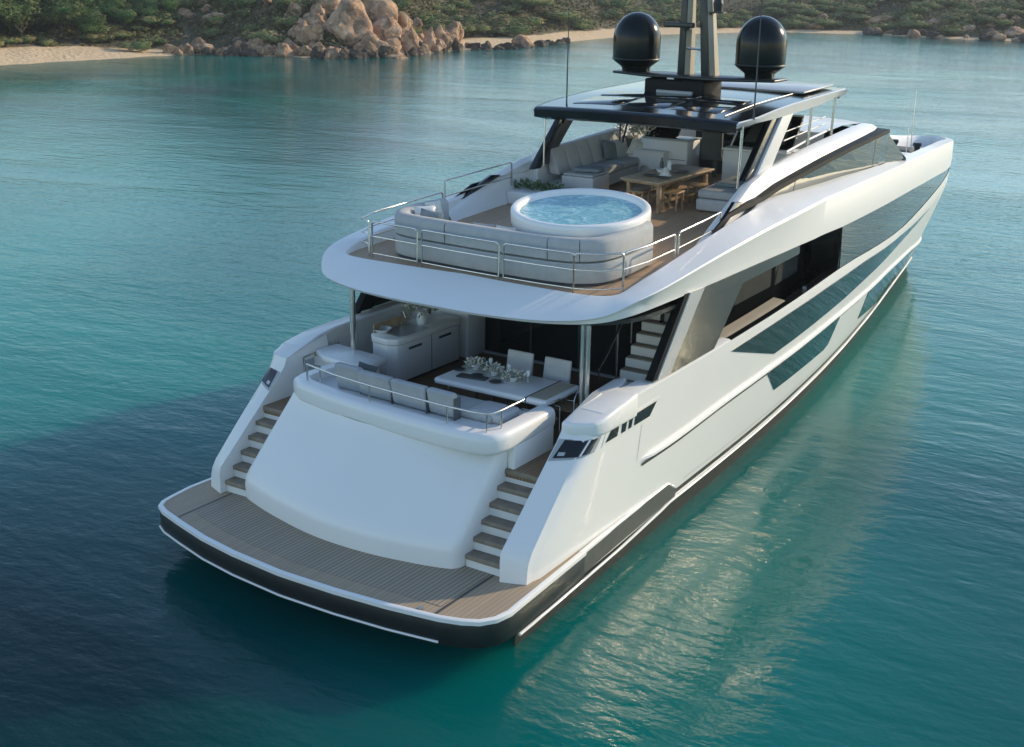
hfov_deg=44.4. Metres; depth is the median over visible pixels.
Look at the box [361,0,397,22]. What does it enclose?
boulder
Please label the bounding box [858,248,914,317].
hull window
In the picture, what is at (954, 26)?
shrub
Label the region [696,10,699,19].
shrub
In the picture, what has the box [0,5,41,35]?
evergreen tree
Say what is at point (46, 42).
shrub
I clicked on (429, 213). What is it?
throw pillow
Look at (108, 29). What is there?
shrub
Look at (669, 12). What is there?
shrub
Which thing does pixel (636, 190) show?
teak stool
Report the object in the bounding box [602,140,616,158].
throw pillow
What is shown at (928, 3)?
shrub
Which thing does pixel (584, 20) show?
shrub
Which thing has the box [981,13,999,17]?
shrub
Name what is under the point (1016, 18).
boulder
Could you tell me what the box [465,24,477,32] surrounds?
shrub
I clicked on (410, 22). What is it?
boulder
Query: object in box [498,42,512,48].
boulder
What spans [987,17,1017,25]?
shrub
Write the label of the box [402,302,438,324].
flower vase
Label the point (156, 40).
shrub
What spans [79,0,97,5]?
evergreen tree
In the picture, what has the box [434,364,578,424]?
dining table
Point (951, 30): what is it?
shrub
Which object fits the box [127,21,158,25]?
shrub
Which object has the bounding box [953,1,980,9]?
shrub
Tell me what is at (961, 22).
shrub
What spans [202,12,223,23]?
boulder
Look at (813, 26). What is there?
boulder
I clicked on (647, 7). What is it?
shrub
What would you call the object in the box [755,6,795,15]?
shrub
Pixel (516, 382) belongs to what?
dinner plate
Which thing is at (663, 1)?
shrub
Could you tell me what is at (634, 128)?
plant
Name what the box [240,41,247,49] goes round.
boulder
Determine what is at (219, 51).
boulder
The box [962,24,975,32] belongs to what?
boulder
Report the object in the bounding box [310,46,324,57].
boulder
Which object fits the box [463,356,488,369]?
flower bowl
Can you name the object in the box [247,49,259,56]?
boulder
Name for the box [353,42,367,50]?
boulder
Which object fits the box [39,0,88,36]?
evergreen tree
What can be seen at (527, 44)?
boulder
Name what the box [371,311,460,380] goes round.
outdoor galley
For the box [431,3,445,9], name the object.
shrub
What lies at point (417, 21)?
boulder
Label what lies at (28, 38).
shrub
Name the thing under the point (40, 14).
evergreen tree
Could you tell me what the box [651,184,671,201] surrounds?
teak stool
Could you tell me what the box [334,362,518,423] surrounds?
stern sofa
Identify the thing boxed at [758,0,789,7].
shrub
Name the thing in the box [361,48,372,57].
boulder
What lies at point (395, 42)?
boulder
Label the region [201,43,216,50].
boulder
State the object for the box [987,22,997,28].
boulder
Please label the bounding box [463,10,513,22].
shrub
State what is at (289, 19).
shrub
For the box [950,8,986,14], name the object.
shrub
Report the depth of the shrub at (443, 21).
204.08 m
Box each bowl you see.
[373,325,391,333]
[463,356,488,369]
[480,362,506,375]
[501,368,526,381]
[656,168,668,173]
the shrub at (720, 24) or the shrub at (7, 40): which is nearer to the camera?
the shrub at (7, 40)
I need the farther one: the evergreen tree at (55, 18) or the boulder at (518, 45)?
the boulder at (518, 45)
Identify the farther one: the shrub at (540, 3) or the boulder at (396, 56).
the shrub at (540, 3)
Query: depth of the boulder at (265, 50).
168.10 m
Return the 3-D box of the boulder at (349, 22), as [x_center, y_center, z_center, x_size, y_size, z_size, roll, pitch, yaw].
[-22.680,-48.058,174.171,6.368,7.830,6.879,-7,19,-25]
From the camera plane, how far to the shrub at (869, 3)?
302.76 m
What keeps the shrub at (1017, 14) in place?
on the shore terrain at (27, 53)
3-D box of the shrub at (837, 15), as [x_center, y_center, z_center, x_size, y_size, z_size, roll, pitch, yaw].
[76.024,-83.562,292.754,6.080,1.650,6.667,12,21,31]
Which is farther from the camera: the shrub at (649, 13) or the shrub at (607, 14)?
the shrub at (649, 13)
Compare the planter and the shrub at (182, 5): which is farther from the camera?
the shrub at (182, 5)
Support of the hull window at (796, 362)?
in the motor yacht
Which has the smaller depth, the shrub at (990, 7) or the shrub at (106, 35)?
the shrub at (106, 35)
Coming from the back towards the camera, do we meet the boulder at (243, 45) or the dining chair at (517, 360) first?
the boulder at (243, 45)
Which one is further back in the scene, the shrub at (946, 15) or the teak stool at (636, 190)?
the shrub at (946, 15)
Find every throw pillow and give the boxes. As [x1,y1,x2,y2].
[358,361,377,372]
[414,205,434,214]
[420,208,442,218]
[424,200,444,219]
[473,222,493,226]
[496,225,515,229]
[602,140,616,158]
[610,138,628,157]
[622,135,637,147]
[626,136,642,154]
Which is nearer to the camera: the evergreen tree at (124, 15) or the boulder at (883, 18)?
the evergreen tree at (124, 15)
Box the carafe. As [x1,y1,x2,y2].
[667,160,671,169]
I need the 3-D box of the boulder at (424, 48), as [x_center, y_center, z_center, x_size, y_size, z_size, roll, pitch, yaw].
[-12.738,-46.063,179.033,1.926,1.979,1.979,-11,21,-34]
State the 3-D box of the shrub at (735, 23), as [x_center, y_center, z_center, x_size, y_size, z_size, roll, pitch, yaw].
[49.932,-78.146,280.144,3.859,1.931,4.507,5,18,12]
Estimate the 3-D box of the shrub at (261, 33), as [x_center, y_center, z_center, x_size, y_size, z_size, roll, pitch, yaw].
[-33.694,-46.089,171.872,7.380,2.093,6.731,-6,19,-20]
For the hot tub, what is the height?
1.010 m
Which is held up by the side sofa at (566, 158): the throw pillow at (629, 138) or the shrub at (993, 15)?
the throw pillow at (629, 138)
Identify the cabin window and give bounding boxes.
[733,268,771,305]
[774,255,797,284]
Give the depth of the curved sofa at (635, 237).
23.33 m
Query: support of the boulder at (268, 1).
on the shore terrain at (27, 53)
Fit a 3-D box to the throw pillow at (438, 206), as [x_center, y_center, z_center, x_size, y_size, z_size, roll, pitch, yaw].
[-1.590,-3.334,25.779,0.450,0.420,0.160,-17,5,-44]
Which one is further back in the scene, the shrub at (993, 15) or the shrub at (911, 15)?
the shrub at (911, 15)
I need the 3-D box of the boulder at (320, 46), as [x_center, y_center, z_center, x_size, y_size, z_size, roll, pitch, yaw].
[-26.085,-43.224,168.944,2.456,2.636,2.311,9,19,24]
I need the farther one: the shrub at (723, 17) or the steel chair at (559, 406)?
the shrub at (723, 17)
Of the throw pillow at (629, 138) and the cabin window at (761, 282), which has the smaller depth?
the cabin window at (761, 282)
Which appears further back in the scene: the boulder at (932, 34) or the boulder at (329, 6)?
the boulder at (932, 34)
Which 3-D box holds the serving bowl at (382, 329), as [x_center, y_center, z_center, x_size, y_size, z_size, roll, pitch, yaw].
[-2.652,-0.881,25.675,0.400,0.100,0.396,12,21,31]
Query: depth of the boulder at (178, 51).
167.37 m
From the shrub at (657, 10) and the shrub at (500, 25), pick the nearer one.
the shrub at (500, 25)
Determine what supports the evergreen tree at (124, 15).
on the shore terrain at (27, 53)
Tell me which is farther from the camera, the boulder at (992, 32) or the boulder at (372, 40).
the boulder at (992, 32)
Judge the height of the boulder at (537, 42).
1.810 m
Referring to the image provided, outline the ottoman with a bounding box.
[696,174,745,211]
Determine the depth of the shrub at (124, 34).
173.08 m
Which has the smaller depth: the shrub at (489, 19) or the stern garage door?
the stern garage door
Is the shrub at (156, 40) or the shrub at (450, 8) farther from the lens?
the shrub at (450, 8)
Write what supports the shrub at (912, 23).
on the shore terrain at (27, 53)
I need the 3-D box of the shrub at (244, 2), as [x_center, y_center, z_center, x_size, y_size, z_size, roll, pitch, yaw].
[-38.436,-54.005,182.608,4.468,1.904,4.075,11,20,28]
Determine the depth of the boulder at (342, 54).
164.69 m
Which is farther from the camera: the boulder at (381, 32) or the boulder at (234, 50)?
the boulder at (381, 32)
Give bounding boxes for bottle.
[660,158,663,167]
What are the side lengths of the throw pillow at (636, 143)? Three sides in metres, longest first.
0.500 x 0.500 x 0.180 m
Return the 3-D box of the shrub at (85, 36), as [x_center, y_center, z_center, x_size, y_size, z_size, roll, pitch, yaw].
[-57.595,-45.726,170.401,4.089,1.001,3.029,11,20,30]
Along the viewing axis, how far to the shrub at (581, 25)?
240.81 m
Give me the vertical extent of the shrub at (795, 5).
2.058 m
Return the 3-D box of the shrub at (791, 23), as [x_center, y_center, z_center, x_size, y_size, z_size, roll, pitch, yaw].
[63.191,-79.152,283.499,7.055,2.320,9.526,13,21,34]
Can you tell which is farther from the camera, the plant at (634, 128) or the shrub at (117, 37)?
the shrub at (117, 37)
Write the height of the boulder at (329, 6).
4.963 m
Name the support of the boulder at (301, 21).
on the shore terrain at (27, 53)
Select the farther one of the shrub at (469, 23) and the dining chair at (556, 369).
the shrub at (469, 23)
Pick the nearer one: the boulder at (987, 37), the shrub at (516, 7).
the shrub at (516, 7)
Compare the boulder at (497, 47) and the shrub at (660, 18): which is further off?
the shrub at (660, 18)
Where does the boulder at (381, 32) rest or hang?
on the shore terrain at (27, 53)
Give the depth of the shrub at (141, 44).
166.28 m
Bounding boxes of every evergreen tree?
[0,0,10,12]
[0,1,40,36]
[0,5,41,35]
[2,0,42,33]
[18,0,44,31]
[30,0,67,36]
[35,0,68,34]
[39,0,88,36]
[40,0,87,37]
[64,10,106,34]
[75,13,109,33]
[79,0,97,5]
[85,3,101,16]
[92,0,126,22]
[108,8,137,27]
[114,4,134,9]
[117,0,144,22]
[131,1,162,16]
[135,0,165,8]
[155,0,181,12]
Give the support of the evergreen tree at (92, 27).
on the shore terrain at (27, 53)
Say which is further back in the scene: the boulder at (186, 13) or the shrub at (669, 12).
the shrub at (669, 12)
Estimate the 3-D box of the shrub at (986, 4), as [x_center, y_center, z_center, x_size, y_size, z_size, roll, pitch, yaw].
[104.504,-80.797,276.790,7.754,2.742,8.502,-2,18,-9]
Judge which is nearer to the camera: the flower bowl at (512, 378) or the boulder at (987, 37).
the flower bowl at (512, 378)
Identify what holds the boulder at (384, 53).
on the shore terrain at (27, 53)
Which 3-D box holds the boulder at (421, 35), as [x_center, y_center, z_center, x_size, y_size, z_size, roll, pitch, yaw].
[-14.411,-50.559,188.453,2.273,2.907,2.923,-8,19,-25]
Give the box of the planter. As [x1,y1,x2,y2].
[507,176,565,203]
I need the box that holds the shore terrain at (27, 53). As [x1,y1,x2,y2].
[0,0,1023,64]
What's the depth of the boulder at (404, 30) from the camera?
180.41 m
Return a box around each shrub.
[0,36,21,44]
[13,34,37,42]
[34,35,58,40]
[37,39,56,45]
[73,33,98,39]
[85,36,110,42]
[94,33,114,40]
[100,25,117,33]
[106,23,124,29]
[109,30,137,37]
[112,30,132,38]
[117,38,152,51]
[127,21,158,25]
[129,23,150,30]
[132,16,140,21]
[139,15,176,25]
[142,35,168,43]
[155,10,182,22]
[176,1,194,7]
[177,0,198,7]
[198,14,233,25]
[200,28,224,37]
[231,0,257,7]
[232,7,252,15]
[237,29,283,41]
[239,23,263,33]
[263,33,294,43]
[271,13,300,26]
[273,0,312,5]
[278,0,309,9]
[286,8,306,13]
[394,0,413,8]
[411,11,440,23]
[414,28,423,32]
[421,21,448,30]
[430,12,448,19]
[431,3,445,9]
[431,17,454,24]
[440,3,463,14]
[445,22,468,32]
[447,14,465,21]
[451,0,474,7]
[456,15,487,23]
[460,21,491,31]
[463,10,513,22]
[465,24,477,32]
[471,23,491,32]
[480,15,498,22]
[487,22,532,36]
[487,24,513,34]
[488,18,515,26]
[498,4,523,13]
[500,15,545,26]
[502,0,534,11]
[503,0,558,7]
[535,8,587,20]
[569,18,593,23]
[571,21,595,29]
[595,0,629,8]
[595,9,623,17]
[604,8,623,18]
[624,7,644,12]
[632,4,652,9]
[645,10,660,16]
[648,0,676,4]
[648,7,680,12]
[650,2,681,8]
[651,13,667,22]
[655,9,680,21]
[659,7,680,16]
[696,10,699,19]
[716,13,731,20]
[716,19,727,27]
[727,19,744,26]
[732,14,751,20]
[737,8,753,14]
[752,10,776,16]
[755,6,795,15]
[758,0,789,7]
[777,18,811,27]
[780,2,818,9]
[784,13,797,18]
[788,7,825,15]
[792,14,814,21]
[808,0,841,5]
[811,17,845,26]
[814,4,835,11]
[827,11,848,18]
[833,2,856,12]
[842,12,871,21]
[843,5,870,13]
[845,0,883,7]
[867,21,898,30]
[881,13,901,19]
[892,18,939,29]
[901,12,923,19]
[903,4,930,14]
[906,0,943,7]
[929,0,958,5]
[930,11,971,24]
[933,26,963,34]
[934,23,965,34]
[939,0,962,6]
[947,13,974,21]
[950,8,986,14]
[951,20,970,25]
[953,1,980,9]
[971,13,998,24]
[974,5,994,13]
[975,1,999,8]
[979,6,1017,14]
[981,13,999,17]
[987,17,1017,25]
[994,2,1023,10]
[995,11,1022,16]
[997,0,1023,9]
[1003,8,1023,13]
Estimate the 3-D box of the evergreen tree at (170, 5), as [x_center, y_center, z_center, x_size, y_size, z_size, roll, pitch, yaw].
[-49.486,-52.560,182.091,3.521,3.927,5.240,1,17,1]
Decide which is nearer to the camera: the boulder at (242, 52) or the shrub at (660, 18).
the boulder at (242, 52)
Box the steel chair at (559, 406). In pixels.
[522,398,560,436]
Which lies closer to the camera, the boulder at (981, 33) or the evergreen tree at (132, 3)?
the evergreen tree at (132, 3)
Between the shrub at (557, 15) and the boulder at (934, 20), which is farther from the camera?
the boulder at (934, 20)
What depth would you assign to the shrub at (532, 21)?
222.59 m
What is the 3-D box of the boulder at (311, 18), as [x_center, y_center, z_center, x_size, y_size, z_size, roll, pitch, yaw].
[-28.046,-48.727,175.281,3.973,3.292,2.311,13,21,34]
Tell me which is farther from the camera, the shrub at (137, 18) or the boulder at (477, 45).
the boulder at (477, 45)
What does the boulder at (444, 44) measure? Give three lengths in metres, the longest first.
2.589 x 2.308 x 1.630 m
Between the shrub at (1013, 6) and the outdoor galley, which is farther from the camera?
the shrub at (1013, 6)
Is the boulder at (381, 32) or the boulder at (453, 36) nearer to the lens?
the boulder at (381, 32)
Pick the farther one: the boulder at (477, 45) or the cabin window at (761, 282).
the boulder at (477, 45)
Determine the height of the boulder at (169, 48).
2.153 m
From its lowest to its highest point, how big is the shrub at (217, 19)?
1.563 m
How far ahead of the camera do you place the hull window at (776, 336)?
29.36 m
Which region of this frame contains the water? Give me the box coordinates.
[0,32,1023,746]
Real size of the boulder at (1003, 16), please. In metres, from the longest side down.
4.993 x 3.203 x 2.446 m
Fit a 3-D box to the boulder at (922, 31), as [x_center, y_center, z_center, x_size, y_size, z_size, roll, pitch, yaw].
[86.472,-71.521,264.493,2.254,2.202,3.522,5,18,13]
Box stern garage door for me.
[245,391,507,568]
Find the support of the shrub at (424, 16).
on the shore terrain at (27, 53)
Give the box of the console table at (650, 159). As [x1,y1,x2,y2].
[628,148,668,172]
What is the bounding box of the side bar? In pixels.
[314,344,386,373]
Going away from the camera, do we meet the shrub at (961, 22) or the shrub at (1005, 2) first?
the shrub at (961, 22)
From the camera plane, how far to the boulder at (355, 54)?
165.81 m
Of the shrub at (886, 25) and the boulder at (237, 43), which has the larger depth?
the shrub at (886, 25)
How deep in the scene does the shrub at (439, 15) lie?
204.51 m
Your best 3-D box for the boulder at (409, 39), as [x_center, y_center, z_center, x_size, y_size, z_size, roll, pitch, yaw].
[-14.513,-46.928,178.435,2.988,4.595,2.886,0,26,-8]
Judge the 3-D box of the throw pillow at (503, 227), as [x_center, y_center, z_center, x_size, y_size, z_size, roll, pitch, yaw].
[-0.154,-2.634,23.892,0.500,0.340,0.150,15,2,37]
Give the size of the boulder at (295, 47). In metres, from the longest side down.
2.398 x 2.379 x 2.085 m
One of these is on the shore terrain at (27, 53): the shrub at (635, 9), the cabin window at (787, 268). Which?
the shrub at (635, 9)
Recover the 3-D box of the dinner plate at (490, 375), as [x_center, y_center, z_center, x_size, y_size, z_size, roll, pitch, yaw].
[-0.340,0.030,23.605,0.340,0.024,0.337,12,21,31]
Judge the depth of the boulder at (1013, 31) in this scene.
254.94 m
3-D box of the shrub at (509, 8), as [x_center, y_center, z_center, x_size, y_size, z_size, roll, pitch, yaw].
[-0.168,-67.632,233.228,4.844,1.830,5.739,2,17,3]
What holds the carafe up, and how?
on the teak table at (658, 183)
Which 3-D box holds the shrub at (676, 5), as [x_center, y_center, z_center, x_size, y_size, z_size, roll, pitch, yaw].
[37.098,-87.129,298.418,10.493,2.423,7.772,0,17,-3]
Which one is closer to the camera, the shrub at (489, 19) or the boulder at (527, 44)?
the boulder at (527, 44)
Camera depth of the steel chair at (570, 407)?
23.04 m
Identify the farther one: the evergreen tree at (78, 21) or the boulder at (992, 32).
the boulder at (992, 32)
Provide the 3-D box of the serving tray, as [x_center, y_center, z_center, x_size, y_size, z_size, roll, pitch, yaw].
[-0.741,0.065,23.467,0.588,0.030,0.201,9,19,24]
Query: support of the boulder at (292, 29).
on the shore terrain at (27, 53)
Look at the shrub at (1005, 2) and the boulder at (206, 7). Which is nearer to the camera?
the boulder at (206, 7)
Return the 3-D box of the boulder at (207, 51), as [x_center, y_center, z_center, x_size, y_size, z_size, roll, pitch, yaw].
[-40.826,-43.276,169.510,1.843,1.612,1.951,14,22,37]
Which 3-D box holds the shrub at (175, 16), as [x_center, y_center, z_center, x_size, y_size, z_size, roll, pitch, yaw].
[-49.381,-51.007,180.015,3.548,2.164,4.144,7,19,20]
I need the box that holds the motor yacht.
[158,0,953,648]
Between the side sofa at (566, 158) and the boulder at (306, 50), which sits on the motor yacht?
the side sofa at (566, 158)
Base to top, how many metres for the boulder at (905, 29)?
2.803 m
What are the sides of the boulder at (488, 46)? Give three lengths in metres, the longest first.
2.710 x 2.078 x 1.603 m
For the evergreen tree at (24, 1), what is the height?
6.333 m
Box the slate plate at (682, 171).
[676,170,688,172]
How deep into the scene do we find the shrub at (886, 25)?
273.57 m
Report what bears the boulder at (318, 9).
on the shore terrain at (27, 53)
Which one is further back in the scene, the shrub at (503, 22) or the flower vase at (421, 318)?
the shrub at (503, 22)
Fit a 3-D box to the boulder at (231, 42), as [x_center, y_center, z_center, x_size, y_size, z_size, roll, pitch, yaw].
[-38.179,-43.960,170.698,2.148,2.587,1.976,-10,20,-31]
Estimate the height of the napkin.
0.200 m
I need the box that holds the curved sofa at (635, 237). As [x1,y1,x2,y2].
[394,198,652,286]
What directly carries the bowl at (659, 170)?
on the teak table at (658, 183)
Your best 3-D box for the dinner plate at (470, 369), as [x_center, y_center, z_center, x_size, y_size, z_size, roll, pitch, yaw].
[-0.691,-0.087,23.962,0.340,0.024,0.337,12,21,31]
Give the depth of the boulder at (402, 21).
182.51 m
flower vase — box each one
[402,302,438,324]
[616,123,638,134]
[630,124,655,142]
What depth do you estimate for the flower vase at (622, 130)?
33.08 m
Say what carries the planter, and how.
on the motor yacht
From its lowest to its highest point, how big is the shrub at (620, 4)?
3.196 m
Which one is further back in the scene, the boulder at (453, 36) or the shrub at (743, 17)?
the shrub at (743, 17)
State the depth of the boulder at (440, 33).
186.49 m
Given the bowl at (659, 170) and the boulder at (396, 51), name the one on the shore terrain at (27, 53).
the boulder at (396, 51)
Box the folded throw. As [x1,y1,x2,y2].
[573,165,603,172]
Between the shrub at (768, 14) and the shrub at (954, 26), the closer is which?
the shrub at (954, 26)
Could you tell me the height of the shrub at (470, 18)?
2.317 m
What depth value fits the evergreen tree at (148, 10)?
179.03 m
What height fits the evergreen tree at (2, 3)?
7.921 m
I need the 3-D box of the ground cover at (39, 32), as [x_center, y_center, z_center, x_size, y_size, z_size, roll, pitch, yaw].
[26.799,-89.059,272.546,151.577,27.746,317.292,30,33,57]
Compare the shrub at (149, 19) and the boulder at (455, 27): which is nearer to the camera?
the shrub at (149, 19)
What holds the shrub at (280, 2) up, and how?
on the shore terrain at (27, 53)
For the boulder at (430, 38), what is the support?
on the shore terrain at (27, 53)
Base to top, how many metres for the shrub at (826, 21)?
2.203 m
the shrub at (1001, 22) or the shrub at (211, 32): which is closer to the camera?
the shrub at (211, 32)
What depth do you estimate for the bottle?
29.27 m
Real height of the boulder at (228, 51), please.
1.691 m
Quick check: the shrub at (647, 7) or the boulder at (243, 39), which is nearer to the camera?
the boulder at (243, 39)
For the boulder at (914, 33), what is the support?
on the shore terrain at (27, 53)
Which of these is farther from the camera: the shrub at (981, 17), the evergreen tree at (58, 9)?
the shrub at (981, 17)
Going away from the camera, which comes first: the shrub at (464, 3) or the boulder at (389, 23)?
the boulder at (389, 23)
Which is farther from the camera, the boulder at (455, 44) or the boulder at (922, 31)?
the boulder at (922, 31)
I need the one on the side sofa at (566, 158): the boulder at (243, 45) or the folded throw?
the folded throw
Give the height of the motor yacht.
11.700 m
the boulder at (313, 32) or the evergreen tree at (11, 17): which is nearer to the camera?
the evergreen tree at (11, 17)
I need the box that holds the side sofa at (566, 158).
[532,128,638,189]
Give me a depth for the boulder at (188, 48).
168.88 m
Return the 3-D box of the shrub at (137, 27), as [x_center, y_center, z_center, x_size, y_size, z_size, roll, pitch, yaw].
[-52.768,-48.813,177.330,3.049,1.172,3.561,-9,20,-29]
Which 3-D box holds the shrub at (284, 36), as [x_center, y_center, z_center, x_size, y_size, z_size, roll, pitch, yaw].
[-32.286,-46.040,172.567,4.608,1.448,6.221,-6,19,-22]
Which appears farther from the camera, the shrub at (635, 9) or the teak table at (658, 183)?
the shrub at (635, 9)
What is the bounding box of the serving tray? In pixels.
[456,373,488,380]
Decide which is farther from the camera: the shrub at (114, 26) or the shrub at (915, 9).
the shrub at (915, 9)
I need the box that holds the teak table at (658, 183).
[620,164,714,213]
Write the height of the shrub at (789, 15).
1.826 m
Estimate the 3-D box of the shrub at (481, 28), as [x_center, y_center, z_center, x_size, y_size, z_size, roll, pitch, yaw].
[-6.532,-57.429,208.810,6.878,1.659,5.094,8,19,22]
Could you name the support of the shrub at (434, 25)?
on the shore terrain at (27, 53)
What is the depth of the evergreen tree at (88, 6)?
174.16 m
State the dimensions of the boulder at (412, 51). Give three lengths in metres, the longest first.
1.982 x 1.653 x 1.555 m
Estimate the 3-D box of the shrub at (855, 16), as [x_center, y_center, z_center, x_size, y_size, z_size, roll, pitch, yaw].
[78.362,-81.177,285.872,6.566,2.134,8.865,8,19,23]
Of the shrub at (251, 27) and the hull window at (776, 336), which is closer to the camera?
the hull window at (776, 336)
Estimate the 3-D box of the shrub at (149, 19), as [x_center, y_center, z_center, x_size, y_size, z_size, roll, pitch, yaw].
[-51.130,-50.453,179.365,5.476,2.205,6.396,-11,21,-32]
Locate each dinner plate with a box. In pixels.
[467,366,483,370]
[485,372,501,377]
[504,379,521,383]
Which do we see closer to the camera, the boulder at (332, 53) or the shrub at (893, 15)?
the boulder at (332, 53)
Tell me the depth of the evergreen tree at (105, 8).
177.04 m
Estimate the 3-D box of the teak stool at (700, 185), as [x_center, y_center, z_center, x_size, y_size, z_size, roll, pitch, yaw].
[4.341,-4.221,29.403,0.400,0.440,0.400,12,23,31]
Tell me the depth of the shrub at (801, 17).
287.47 m
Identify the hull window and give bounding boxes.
[732,209,928,353]
[767,317,839,389]
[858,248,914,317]
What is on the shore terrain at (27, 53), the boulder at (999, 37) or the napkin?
the boulder at (999, 37)
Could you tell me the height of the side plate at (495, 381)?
0.024 m
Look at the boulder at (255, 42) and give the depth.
170.43 m
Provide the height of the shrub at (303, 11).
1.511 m
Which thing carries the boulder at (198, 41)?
on the shore terrain at (27, 53)
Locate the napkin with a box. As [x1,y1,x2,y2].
[659,167,671,176]
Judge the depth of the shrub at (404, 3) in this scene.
193.33 m
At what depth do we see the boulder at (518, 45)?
198.53 m
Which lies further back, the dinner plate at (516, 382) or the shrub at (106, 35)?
the shrub at (106, 35)
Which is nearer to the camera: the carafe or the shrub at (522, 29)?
the carafe
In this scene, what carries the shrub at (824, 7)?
on the shore terrain at (27, 53)
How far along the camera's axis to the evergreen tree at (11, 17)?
164.26 m
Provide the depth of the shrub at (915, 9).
281.72 m
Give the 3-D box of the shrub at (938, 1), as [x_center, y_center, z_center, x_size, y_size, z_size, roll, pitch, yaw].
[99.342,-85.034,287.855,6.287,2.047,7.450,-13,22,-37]
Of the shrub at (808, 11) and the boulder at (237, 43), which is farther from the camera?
the shrub at (808, 11)
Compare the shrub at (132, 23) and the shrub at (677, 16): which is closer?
the shrub at (132, 23)
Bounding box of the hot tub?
[510,188,650,237]
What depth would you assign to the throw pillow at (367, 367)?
23.48 m
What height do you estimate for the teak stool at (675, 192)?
0.440 m
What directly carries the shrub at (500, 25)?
on the shore terrain at (27, 53)
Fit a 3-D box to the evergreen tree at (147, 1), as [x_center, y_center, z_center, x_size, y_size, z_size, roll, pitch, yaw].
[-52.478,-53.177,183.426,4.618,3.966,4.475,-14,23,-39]
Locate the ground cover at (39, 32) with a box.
[0,0,1023,48]
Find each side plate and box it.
[453,367,464,370]
[489,379,501,383]
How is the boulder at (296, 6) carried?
on the shore terrain at (27, 53)
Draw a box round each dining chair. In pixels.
[494,349,533,408]
[531,356,571,418]
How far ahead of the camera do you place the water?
28.62 m
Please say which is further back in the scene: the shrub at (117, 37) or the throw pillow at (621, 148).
the shrub at (117, 37)
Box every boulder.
[162,44,179,53]
[174,47,182,54]
[177,9,195,17]
[179,43,193,54]
[190,37,205,46]
[193,47,202,53]
[201,4,212,11]
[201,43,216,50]
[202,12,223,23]
[202,47,215,54]
[215,48,222,54]
[223,49,230,54]
[224,40,234,46]
[224,46,241,55]
[234,38,247,41]
[234,40,250,46]
[238,48,249,55]
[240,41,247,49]
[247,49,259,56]
[248,38,271,49]
[258,46,271,55]
[262,0,271,4]
[275,43,293,56]
[284,2,304,16]
[284,38,295,45]
[287,25,297,38]
[290,45,300,52]
[291,27,300,41]
[294,23,323,44]
[296,18,308,26]
[298,45,311,55]
[303,12,324,24]
[306,4,326,20]
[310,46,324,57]
[312,42,325,51]
[315,0,340,16]
[322,0,372,45]
[324,47,340,58]
[337,49,348,58]
[341,47,348,53]
[349,49,363,58]
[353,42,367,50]
[360,30,389,53]
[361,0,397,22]
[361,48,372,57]
[372,17,401,40]
[378,45,394,57]
[381,50,390,57]
[382,11,392,28]
[384,38,401,50]
[385,54,407,58]
[386,45,398,53]
[397,11,407,27]
[400,27,419,51]
[401,26,422,41]
[407,16,413,28]
[407,46,419,55]
[412,17,422,27]
[414,27,423,40]
[419,43,429,53]
[423,27,436,49]
[431,45,441,52]
[435,25,452,48]
[436,39,446,47]
[437,40,444,50]
[444,30,455,40]
[446,21,463,41]
[451,39,459,50]
[455,44,462,50]
[465,42,480,47]
[480,44,491,48]
[492,45,503,49]
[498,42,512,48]
[511,34,532,44]
[514,43,523,47]
[523,42,534,46]
[534,40,548,44]
[805,20,824,28]
[817,14,827,18]
[863,29,883,34]
[867,15,891,23]
[892,28,904,34]
[902,26,910,32]
[906,29,920,36]
[918,28,926,35]
[926,31,940,37]
[929,16,944,25]
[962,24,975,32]
[979,28,995,35]
[979,34,991,39]
[985,31,998,34]
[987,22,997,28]
[991,33,1006,40]
[997,14,1007,19]
[1003,26,1023,36]
[1010,15,1021,22]
[1018,34,1023,41]
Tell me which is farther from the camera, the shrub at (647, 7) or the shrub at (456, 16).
the shrub at (647, 7)
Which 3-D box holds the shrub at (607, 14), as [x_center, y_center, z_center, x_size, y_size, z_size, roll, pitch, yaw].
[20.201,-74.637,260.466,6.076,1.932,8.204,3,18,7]
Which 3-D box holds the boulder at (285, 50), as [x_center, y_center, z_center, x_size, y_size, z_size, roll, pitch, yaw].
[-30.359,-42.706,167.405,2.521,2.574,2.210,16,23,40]
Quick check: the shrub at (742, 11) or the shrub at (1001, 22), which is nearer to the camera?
the shrub at (1001, 22)
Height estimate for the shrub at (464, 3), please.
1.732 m
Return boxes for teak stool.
[628,187,650,204]
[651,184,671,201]
[662,189,684,211]
[686,182,708,202]
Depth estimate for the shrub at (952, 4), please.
285.89 m
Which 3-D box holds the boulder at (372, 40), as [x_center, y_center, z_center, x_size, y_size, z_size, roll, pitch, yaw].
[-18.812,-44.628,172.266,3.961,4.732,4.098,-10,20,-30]
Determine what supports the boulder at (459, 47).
on the shore terrain at (27, 53)
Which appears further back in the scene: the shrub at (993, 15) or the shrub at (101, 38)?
the shrub at (993, 15)
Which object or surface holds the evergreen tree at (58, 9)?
on the shore terrain at (27, 53)
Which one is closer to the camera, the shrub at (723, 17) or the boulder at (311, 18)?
the boulder at (311, 18)
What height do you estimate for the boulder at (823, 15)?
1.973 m
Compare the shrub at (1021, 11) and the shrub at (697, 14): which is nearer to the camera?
the shrub at (1021, 11)
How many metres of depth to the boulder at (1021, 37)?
247.22 m
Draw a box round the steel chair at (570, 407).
[550,391,578,415]
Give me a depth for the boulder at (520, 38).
200.90 m

